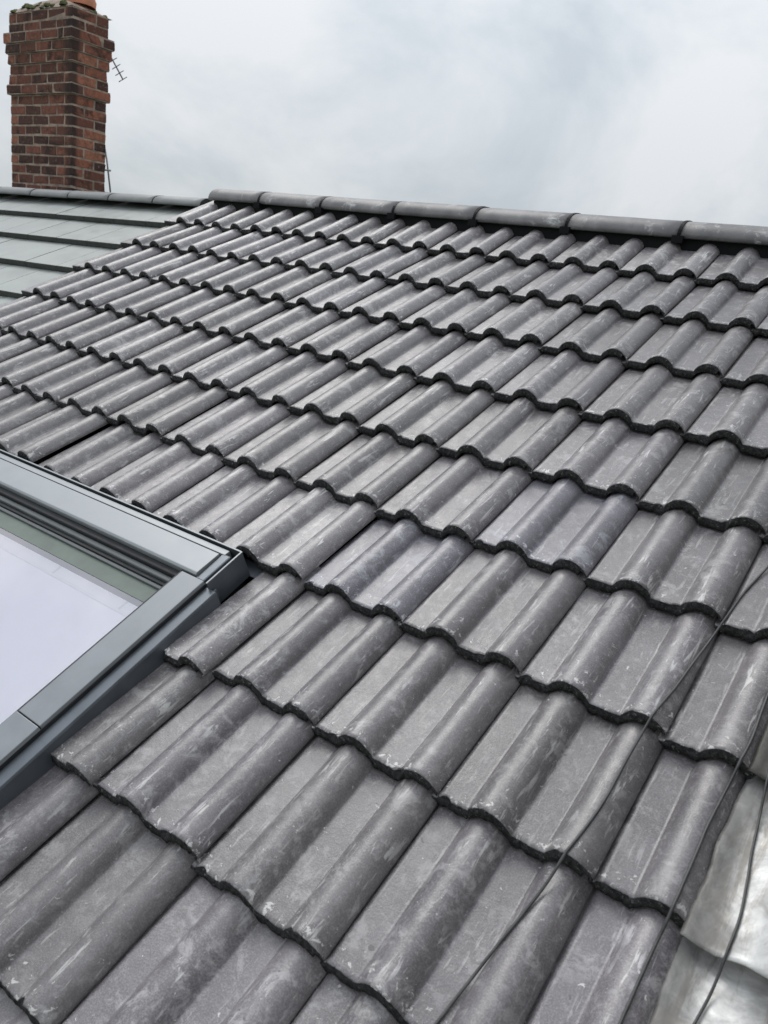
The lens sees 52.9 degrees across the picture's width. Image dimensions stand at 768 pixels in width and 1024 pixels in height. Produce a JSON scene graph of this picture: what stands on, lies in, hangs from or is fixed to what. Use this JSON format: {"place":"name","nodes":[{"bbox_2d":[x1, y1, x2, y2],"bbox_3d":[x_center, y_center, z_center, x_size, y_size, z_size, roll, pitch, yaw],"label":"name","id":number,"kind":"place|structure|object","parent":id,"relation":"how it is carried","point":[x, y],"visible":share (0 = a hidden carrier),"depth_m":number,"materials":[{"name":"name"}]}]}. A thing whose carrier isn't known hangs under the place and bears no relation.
{"place":"outdoors","nodes":[
{"label":"outdoors","id":0,"kind":"place"},
{"bbox_2d":[0,0,767,226],"label":"sky","id":1,"kind":"structure","parent":0,"point":[650,109],"materials":[{"name":"white"}]},
{"label":"ground","id":2,"kind":"structure","parent":0,"visible":0},
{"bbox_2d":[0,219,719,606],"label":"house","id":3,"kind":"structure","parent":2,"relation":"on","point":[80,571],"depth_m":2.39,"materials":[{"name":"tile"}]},
{"bbox_2d":[0,294,64,328],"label":"roof tile","id":4,"kind":"object","parent":3,"relation":"on","point":[18,310],"visible":0.76,"depth_m":3.71,"materials":[{"name":"grey concrete"}]},
{"bbox_2d":[0,342,94,386],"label":"roof tile","id":5,"kind":"object","parent":3,"relation":"on","point":[27,366],"visible":0.84,"depth_m":3.19,"materials":[{"name":"grey concrete"}]},
{"bbox_2d":[37,310,148,350],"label":"roof tile","id":6,"kind":"object","parent":5,"relation":"on","point":[87,332],"visible":0.89,"depth_m":3.36,"materials":[{"name":"grey concrete"}]},
{"bbox_2d":[0,765,98,880],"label":"roof tile","id":7,"kind":"object","parent":3,"relation":"on","point":[35,815],"visible":0.59,"depth_m":1.51,"materials":[{"name":"grey concrete"}]},
{"bbox_2d":[0,302,99,339],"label":"roof tile","id":8,"kind":"object","parent":3,"relation":"on","point":[52,320],"visible":0.88,"depth_m":3.52,"materials":[{"name":"grey concrete"}]},
{"bbox_2d":[0,404,126,462],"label":"roof tile","id":9,"kind":"object","parent":3,"relation":"on","point":[36,439],"visible":0.77,"depth_m":2.68,"materials":[{"name":"grey concrete"}]},
{"bbox_2d":[21,268,117,299],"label":"roof tile","id":10,"kind":"object","parent":3,"relation":"on","point":[65,285],"visible":0.85,"depth_m":3.88,"materials":[{"name":"grey concrete"}]},
{"bbox_2d":[0,793,196,1023],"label":"roof tile","id":11,"kind":"object","parent":3,"relation":"on","point":[92,889],"visible":0.74,"depth_m":1.35,"materials":[{"name":"grey concrete"}]},
{"bbox_2d":[58,274,152,308],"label":"roof tile","id":12,"kind":"object","parent":3,"relation":"on","point":[105,292],"visible":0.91,"depth_m":3.70,"materials":[{"name":"grey concrete"}]},
{"bbox_2d":[38,422,181,486],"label":"roof tile","id":13,"kind":"object","parent":3,"relation":"on","point":[98,457],"visible":0.66,"depth_m":2.54,"materials":[{"name":"grey concrete"}]},
{"bbox_2d":[72,244,168,273],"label":"roof tile","id":14,"kind":"object","parent":3,"relation":"on","point":[117,259],"visible":0.86,"depth_m":4.07,"materials":[{"name":"grey concrete"}]},
{"bbox_2d":[56,364,189,416],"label":"roof tile","id":15,"kind":"object","parent":3,"relation":"on","point":[112,394],"visible":0.87,"depth_m":2.87,"materials":[{"name":"grey concrete"}]},
{"bbox_2d":[122,328,244,374],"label":"roof tile","id":16,"kind":"object","parent":15,"relation":"on","point":[179,353],"visible":0.86,"depth_m":3.05,"materials":[{"name":"grey concrete"}]},
{"bbox_2d":[0,449,263,809],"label":"roof window","id":17,"kind":"structure","parent":3,"relation":"attached to","point":[77,653],"depth_m":1.95,"materials":[{"name":"grey metal"}]},
{"bbox_2d":[51,650,234,785],"bbox_3d":[-0.515,0.416,1.691,0.143,0.056,0.417,19,41,33],"label":"roof tile","id":18,"kind":"object","parent":3,"relation":"on","point":[95,749],"visible":0.89,"depth_m":1.64,"materials":[{"name":"grey concrete"}]},
{"bbox_2d":[95,280,194,317],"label":"roof tile","id":19,"kind":"object","parent":3,"relation":"on","point":[146,299],"visible":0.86,"depth_m":3.54,"materials":[{"name":"grey concrete"}]},
{"bbox_2d":[91,441,223,512],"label":"roof tile","id":20,"kind":"object","parent":3,"relation":"on","point":[155,479],"visible":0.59,"depth_m":2.37,"materials":[{"name":"grey concrete"}]},
{"bbox_2d":[111,248,207,280],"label":"roof tile","id":21,"kind":"object","parent":3,"relation":"on","point":[160,264],"visible":0.92,"depth_m":3.90,"materials":[{"name":"grey concrete"}]},
{"bbox_2d":[160,226,244,254],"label":"roof tile","id":22,"kind":"object","parent":21,"relation":"on","point":[206,239],"visible":0.91,"depth_m":4.08,"materials":[{"name":"grey concrete"}]},
{"bbox_2d":[105,378,244,435],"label":"roof tile","id":23,"kind":"object","parent":3,"relation":"on","point":[164,410],"visible":0.85,"depth_m":2.70,"materials":[{"name":"grey concrete"}]},
{"bbox_2d":[170,338,293,390],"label":"roof tile","id":24,"kind":"object","parent":23,"relation":"on","point":[231,366],"visible":0.88,"depth_m":2.89,"materials":[{"name":"grey concrete"}]},
{"bbox_2d":[137,287,246,326],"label":"roof tile","id":25,"kind":"object","parent":3,"relation":"on","point":[189,308],"visible":0.86,"depth_m":3.39,"materials":[{"name":"grey concrete"}]},
{"bbox_2d":[190,260,293,294],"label":"roof tile","id":26,"kind":"object","parent":25,"relation":"on","point":[239,278],"visible":0.89,"depth_m":3.58,"materials":[{"name":"grey concrete"}]},
{"bbox_2d":[60,875,326,1023],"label":"roof tile","id":27,"kind":"object","parent":3,"relation":"on","point":[201,950],"visible":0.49,"depth_m":1.23,"materials":[{"name":"grey concrete"}]},
{"bbox_2d":[149,255,241,287],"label":"roof tile","id":28,"kind":"object","parent":3,"relation":"on","point":[198,271],"visible":0.91,"depth_m":3.73,"materials":[{"name":"grey concrete"}]},
{"bbox_2d":[196,230,289,261],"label":"roof tile","id":29,"kind":"object","parent":28,"relation":"on","point":[246,245],"visible":0.92,"depth_m":3.92,"materials":[{"name":"grey concrete"}]},
{"bbox_2d":[93,678,313,860],"bbox_3d":[-0.338,0.471,1.586,0.313,0.058,0.417,18,41,32],"label":"roof tile","id":30,"kind":"object","parent":3,"relation":"on","point":[197,774],"visible":0.89,"depth_m":1.53,"materials":[{"name":"grey concrete"}]},
{"bbox_2d":[151,463,296,542],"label":"roof tile","id":31,"kind":"object","parent":3,"relation":"on","point":[223,504],"visible":0.64,"depth_m":2.22,"materials":[{"name":"grey concrete"}]},
{"bbox_2d":[160,393,292,457],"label":"roof tile","id":32,"kind":"object","parent":3,"relation":"on","point":[228,426],"visible":0.85,"depth_m":2.55,"materials":[{"name":"grey concrete"}]},
{"bbox_2d":[182,294,295,336],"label":"roof tile","id":33,"kind":"object","parent":3,"relation":"on","point":[236,317],"visible":0.91,"depth_m":3.23,"materials":[{"name":"grey concrete"}]},
{"bbox_2d":[163,566,319,675],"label":"roof tile","id":34,"kind":"object","parent":3,"relation":"on","point":[210,641],"visible":0.9,"depth_m":1.82,"materials":[{"name":"grey concrete"}]},
{"bbox_2d":[237,235,333,266],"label":"roof tile","id":35,"kind":"object","parent":3,"relation":"on","point":[289,249],"visible":0.9,"depth_m":3.76,"materials":[{"name":"grey concrete"}]},
{"bbox_2d":[234,265,340,302],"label":"roof tile","id":36,"kind":"object","parent":3,"relation":"on","point":[290,284],"visible":0.91,"depth_m":3.42,"materials":[{"name":"grey concrete"}]},
{"bbox_2d":[231,303,348,348],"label":"roof tile","id":37,"kind":"object","parent":3,"relation":"on","point":[287,328],"visible":0.92,"depth_m":3.08,"materials":[{"name":"grey concrete"}]},
{"bbox_2d":[283,272,393,312],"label":"roof tile","id":38,"kind":"object","parent":37,"relation":"on","point":[343,292],"visible":0.91,"depth_m":3.26,"materials":[{"name":"grey concrete"}]},
{"bbox_2d":[226,350,359,406],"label":"roof tile","id":39,"kind":"object","parent":3,"relation":"on","point":[290,380],"visible":0.88,"depth_m":2.73,"materials":[{"name":"grey concrete"}]},
{"bbox_2d":[221,410,372,481],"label":"roof tile","id":40,"kind":"object","parent":3,"relation":"on","point":[293,447],"visible":0.89,"depth_m":2.39,"materials":[{"name":"grey concrete"}]},
{"bbox_2d":[223,487,376,580],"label":"roof tile","id":41,"kind":"object","parent":3,"relation":"on","point":[301,534],"visible":0.77,"depth_m":2.05,"materials":[{"name":"grey concrete"}]},
{"bbox_2d":[212,590,404,725],"bbox_3d":[-0.147,0.287,1.776,0.313,0.059,0.418,19,41,32],"label":"roof tile","id":42,"kind":"object","parent":3,"relation":"on","point":[310,656],"visible":0.82,"depth_m":1.72,"materials":[{"name":"grey concrete"}]},
{"bbox_2d":[303,517,475,622],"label":"roof tile","id":43,"kind":"object","parent":42,"relation":"on","point":[401,569],"visible":0.82,"depth_m":1.90,"materials":[{"name":"grey concrete"}]},
{"bbox_2d":[190,735,437,961],"bbox_3d":[-0.102,0.559,1.423,0.313,0.059,0.417,18,41,32],"label":"roof tile","id":44,"kind":"object","parent":3,"relation":"on","point":[308,847],"visible":0.86,"depth_m":1.37,"materials":[{"name":"grey concrete"}]},
{"bbox_2d":[281,212,357,240],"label":"roof tile","id":45,"kind":"object","parent":3,"relation":"on","point":[327,225],"visible":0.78,"depth_m":3.93,"materials":[{"name":"grey concrete"}]},
{"bbox_2d":[283,240,379,272],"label":"roof tile","id":46,"kind":"object","parent":3,"relation":"on","point":[337,255],"visible":0.93,"depth_m":3.61,"materials":[{"name":"grey concrete"}]},
{"bbox_2d":[290,973,399,1023],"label":"roof tile","id":47,"kind":"object","parent":3,"relation":"on","point":[332,999],"visible":0.25,"depth_m":1.18,"materials":[{"name":"grey concrete"}]},
{"bbox_2d":[285,313,408,361],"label":"roof tile","id":48,"kind":"object","parent":3,"relation":"on","point":[351,337],"visible":0.83,"depth_m":2.92,"materials":[{"name":"grey concrete"}]},
{"bbox_2d":[337,279,450,323],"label":"roof tile","id":49,"kind":"object","parent":48,"relation":"on","point":[403,300],"visible":0.92,"depth_m":3.10,"materials":[{"name":"grey concrete"}]},
{"bbox_2d":[287,365,416,424],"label":"roof tile","id":50,"kind":"object","parent":3,"relation":"on","point":[362,395],"visible":0.85,"depth_m":2.58,"materials":[{"name":"grey concrete"}]},
{"bbox_2d":[345,323,470,377],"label":"roof tile","id":51,"kind":"object","parent":50,"relation":"on","point":[418,349],"visible":0.83,"depth_m":2.76,"materials":[{"name":"grey concrete"}]},
{"bbox_2d":[325,217,405,246],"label":"roof tile","id":52,"kind":"object","parent":3,"relation":"on","point":[374,230],"visible":0.81,"depth_m":3.77,"materials":[{"name":"grey concrete"}]},
{"bbox_2d":[293,430,440,507],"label":"roof tile","id":53,"kind":"object","parent":3,"relation":"on","point":[380,468],"visible":0.81,"depth_m":2.23,"materials":[{"name":"grey concrete"}]},
{"bbox_2d":[356,379,496,447],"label":"roof tile","id":54,"kind":"object","parent":53,"relation":"on","point":[439,412],"visible":0.85,"depth_m":2.42,"materials":[{"name":"grey concrete"}]},
{"bbox_2d":[330,244,434,280],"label":"roof tile","id":55,"kind":"object","parent":3,"relation":"on","point":[389,261],"visible":0.92,"depth_m":3.45,"materials":[{"name":"grey concrete"}]},
{"bbox_2d":[373,220,456,251],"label":"roof tile","id":56,"kind":"object","parent":3,"relation":"on","point":[423,233],"visible":0.75,"depth_m":3.62,"materials":[{"name":"grey concrete"}]},
{"bbox_2d":[312,632,519,795],"bbox_3d":[0.093,0.368,1.617,0.313,0.060,0.418,19,42,32],"label":"roof tile","id":57,"kind":"object","parent":3,"relation":"on","point":[425,711],"visible":0.83,"depth_m":1.56,"materials":[{"name":"grey concrete"}]},
{"bbox_2d":[384,250,491,288],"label":"roof tile","id":58,"kind":"object","parent":3,"relation":"on","point":[447,267],"visible":0.88,"depth_m":3.29,"materials":[{"name":"grey concrete"}]},
{"bbox_2d":[374,453,533,540],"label":"roof tile","id":59,"kind":"object","parent":3,"relation":"on","point":[470,496],"visible":0.89,"depth_m":2.08,"materials":[{"name":"grey concrete"}]},
{"bbox_2d":[436,396,582,471],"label":"roof tile","id":60,"kind":"object","parent":59,"relation":"on","point":[524,432],"visible":0.85,"depth_m":2.26,"materials":[{"name":"grey concrete"}]},
{"bbox_2d":[397,287,512,335],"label":"roof tile","id":61,"kind":"object","parent":3,"relation":"on","point":[467,309],"visible":0.94,"depth_m":2.95,"materials":[{"name":"grey concrete"}]},
{"bbox_2d":[320,805,593,1023],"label":"roof tile","id":62,"kind":"object","parent":3,"relation":"on","point":[449,901],"visible":0.81,"depth_m":1.22,"materials":[{"name":"grey concrete"}]},
{"bbox_2d":[426,225,513,258],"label":"roof tile","id":63,"kind":"object","parent":3,"relation":"on","point":[470,242],"visible":0.81,"depth_m":3.46,"materials":[{"name":"grey concrete"}]},
{"bbox_2d":[413,334,543,393],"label":"roof tile","id":64,"kind":"object","parent":3,"relation":"on","point":[493,362],"visible":0.93,"depth_m":2.61,"materials":[{"name":"grey concrete"}]},
{"bbox_2d":[464,295,583,346],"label":"roof tile","id":65,"kind":"object","parent":64,"relation":"on","point":[536,319],"visible":0.91,"depth_m":2.79,"materials":[{"name":"grey concrete"}]},
{"bbox_2d":[508,262,618,306],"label":"roof tile","id":66,"kind":"object","parent":65,"relation":"on","point":[558,287],"visible":0.87,"depth_m":2.98,"materials":[{"name":"grey concrete"}]},
{"bbox_2d":[214,200,767,258],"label":"ridge roll","id":67,"kind":"object","parent":3,"relation":"on","point":[729,248],"visible":0.32,"depth_m":3.47,"materials":[{"name":"black plastic"}]},
{"bbox_2d":[393,201,485,219],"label":"ridge tile","id":68,"kind":"object","parent":67,"relation":"on","point":[439,210],"visible":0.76,"depth_m":3.69,"materials":[{"name":"grey concrete"}]},
{"bbox_2d":[475,208,571,227],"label":"ridge tile","id":69,"kind":"object","parent":67,"relation":"on","point":[546,219],"visible":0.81,"depth_m":3.45,"materials":[{"name":"grey concrete"}]},
{"bbox_2d":[567,214,683,237],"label":"ridge tile","id":70,"kind":"object","parent":67,"relation":"on","point":[630,225],"visible":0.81,"depth_m":3.19,"materials":[{"name":"grey concrete"}]},
{"bbox_2d":[680,221,767,245],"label":"ridge tile","id":71,"kind":"object","parent":67,"relation":"on","point":[743,234],"visible":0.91,"depth_m":2.98,"materials":[{"name":"grey concrete"}]},
{"bbox_2d":[397,548,585,673],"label":"roof tile","id":72,"kind":"object","parent":3,"relation":"on","point":[509,608],"visible":0.83,"depth_m":1.74,"materials":[{"name":"grey concrete"}]},
{"bbox_2d":[469,477,637,576],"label":"roof tile","id":73,"kind":"object","parent":72,"relation":"on","point":[568,523],"visible":0.76,"depth_m":1.92,"materials":[{"name":"grey concrete"}]},
{"bbox_2d":[528,416,684,499],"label":"roof tile","id":74,"kind":"object","parent":73,"relation":"on","point":[607,456],"visible":0.86,"depth_m":2.10,"materials":[{"name":"grey concrete"}]},
{"bbox_2d":[443,256,552,297],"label":"roof tile","id":75,"kind":"object","parent":3,"relation":"on","point":[505,275],"visible":0.91,"depth_m":3.14,"materials":[{"name":"grey concrete"}]},
{"bbox_2d":[483,230,575,265],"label":"roof tile","id":76,"kind":"object","parent":3,"relation":"on","point":[531,247],"visible":0.87,"depth_m":3.30,"materials":[{"name":"grey concrete"}]},
{"bbox_2d":[432,684,662,881],"bbox_3d":[0.332,0.448,1.455,0.313,0.059,0.417,18,41,32],"label":"roof tile","id":77,"kind":"object","parent":3,"relation":"on","point":[534,774],"visible":0.81,"depth_m":1.40,"materials":[{"name":"grey concrete"}]},
{"bbox_2d":[434,565,767,1023],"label":"cable","id":78,"kind":"object","parent":77,"relation":"on","point":[495,947],"visible":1,"depth_m":1.29,"materials":[{"name":"black rubber"}]},
{"bbox_2d":[491,348,624,411],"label":"roof tile","id":79,"kind":"object","parent":3,"relation":"on","point":[555,383],"visible":0.85,"depth_m":2.45,"materials":[{"name":"grey concrete"}]},
{"bbox_2d":[538,306,663,362],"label":"roof tile","id":80,"kind":"object","parent":79,"relation":"on","point":[601,335],"visible":0.87,"depth_m":2.64,"materials":[{"name":"grey concrete"}]},
{"bbox_2d":[580,270,695,317],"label":"roof tile","id":81,"kind":"object","parent":80,"relation":"on","point":[639,294],"visible":0.9,"depth_m":2.82,"materials":[{"name":"grey concrete"}]},
{"bbox_2d":[546,235,643,272],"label":"roof tile","id":82,"kind":"object","parent":3,"relation":"on","point":[597,253],"visible":0.77,"depth_m":3.15,"materials":[{"name":"grey concrete"}]},
{"bbox_2d":[524,888,681,1023],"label":"roof tile","id":83,"kind":"object","parent":3,"relation":"on","point":[594,974],"visible":0.57,"depth_m":1.15,"materials":[{"name":"grey concrete"}]},
{"bbox_2d":[618,692,767,1023],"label":"cable","id":84,"kind":"object","parent":83,"relation":"on","point":[648,959],"visible":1,"depth_m":1.21,"materials":[{"name":"black rubber"}]},
{"bbox_2d":[514,586,718,734],"bbox_3d":[0.513,0.266,1.639,0.313,0.059,0.417,18,41,32],"label":"roof tile","id":85,"kind":"object","parent":3,"relation":"on","point":[618,656],"visible":0.77,"depth_m":1.58,"materials":[{"name":"grey concrete"}]},
{"bbox_2d":[578,363,722,433],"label":"roof tile","id":86,"kind":"object","parent":3,"relation":"on","point":[651,398],"visible":0.84,"depth_m":2.29,"materials":[{"name":"grey concrete"}]},
{"bbox_2d":[622,318,753,377],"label":"roof tile","id":87,"kind":"object","parent":86,"relation":"on","point":[690,348],"visible":0.85,"depth_m":2.48,"materials":[{"name":"grey concrete"}]},
{"bbox_2d":[588,747,745,928],"bbox_3d":[0.517,0.506,1.340,0.166,0.058,0.418,19,41,32],"label":"roof tile","id":88,"kind":"object","parent":3,"relation":"on","point":[649,856],"visible":0.78,"depth_m":1.28,"materials":[{"name":"grey concrete"}]},
{"bbox_2d":[616,240,719,280],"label":"roof tile","id":89,"kind":"object","parent":3,"relation":"on","point":[668,261],"visible":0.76,"depth_m":2.99,"materials":[{"name":"grey concrete"}]},
{"bbox_2d":[583,508,762,621],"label":"roof tile","id":90,"kind":"object","parent":3,"relation":"on","point":[677,562],"visible":0.87,"depth_m":1.76,"materials":[{"name":"grey concrete"}]},
{"bbox_2d":[635,437,767,534],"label":"roof tile","id":91,"kind":"object","parent":90,"relation":"on","point":[720,484],"visible":0.92,"depth_m":1.95,"materials":[{"name":"grey concrete"}]},
{"bbox_2d":[658,631,767,779],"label":"roof tile","id":92,"kind":"object","parent":3,"relation":"on","point":[717,715],"visible":0.94,"depth_m":1.45,"materials":[{"name":"grey concrete"}]},
{"bbox_2d":[660,279,767,330],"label":"roof tile","id":93,"kind":"object","parent":3,"relation":"on","point":[723,304],"visible":0.88,"depth_m":2.66,"materials":[{"name":"grey concrete"}]},
{"bbox_2d":[680,382,767,457],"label":"roof tile","id":94,"kind":"object","parent":3,"relation":"on","point":[738,416],"visible":0.9,"depth_m":2.14,"materials":[{"name":"grey concrete"}]},
{"bbox_2d":[694,247,767,290],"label":"roof tile","id":95,"kind":"object","parent":3,"relation":"on","point":[745,268],"visible":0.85,"depth_m":2.85,"materials":[{"name":"grey concrete"}]},
{"bbox_2d":[714,542,767,642],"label":"roof tile","id":96,"kind":"object","parent":3,"relation":"on","point":[746,620],"visible":0.92,"depth_m":1.63,"materials":[{"name":"grey concrete"}]},
{"bbox_2d":[719,335,767,388],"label":"roof tile","id":97,"kind":"object","parent":3,"relation":"on","point":[749,365],"visible":0.93,"depth_m":2.35,"materials":[{"name":"grey concrete"}]},
{"bbox_3d":[0.387,0.969,0.741,0.541,0.183,0.382,19,20,32],"label":"lead flashing","id":98,"kind":"object","parent":3,"relation":"attached to","visible":0},
{"bbox_2d":[649,936,767,1023],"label":"lead flashing","id":99,"kind":"object","parent":98,"relation":"on","point":[739,995],"visible":0.69,"depth_m":1.10,"materials":[{"name":"silver metal"}]},
{"bbox_2d":[680,774,767,978],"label":"lead flashing","id":100,"kind":"object","parent":99,"relation":"on","point":[709,924],"visible":0.94,"depth_m":1.19,"materials":[{"name":"silver metal"}]},
{"label":"roof tile","id":101,"kind":"object","parent":3,"relation":"on","visible":0},
{"bbox_2d":[0,391,59,434],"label":"roof tile","id":102,"kind":"object","parent":101,"relation":"on","point":[19,409],"visible":0.56,"depth_m":2.88,"materials":[{"name":"grey concrete"}]},
{"bbox_2d":[12,353,138,401],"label":"roof tile","id":103,"kind":"object","parent":102,"relation":"on","point":[67,379],"visible":0.88,"depth_m":3.02,"materials":[{"name":"grey concrete"}]},
{"bbox_2d":[76,318,187,362],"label":"roof tile","id":104,"kind":"object","parent":103,"relation":"on","point":[130,342],"visible":0.92,"depth_m":3.20,"materials":[{"name":"grey concrete"}]},
{"bbox_3d":[-3.861,1.172,6.576,5.233,7.560,7.646,19,20,32],"label":"neighbouring house","id":105,"kind":"object","parent":2,"relation":"on","visible":0},
{"bbox_2d":[3,0,114,191],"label":"brick chimney","id":106,"kind":"object","parent":105,"relation":"on","point":[58,53],"visible":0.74,"depth_m":6.16,"materials":[{"name":"brick"}]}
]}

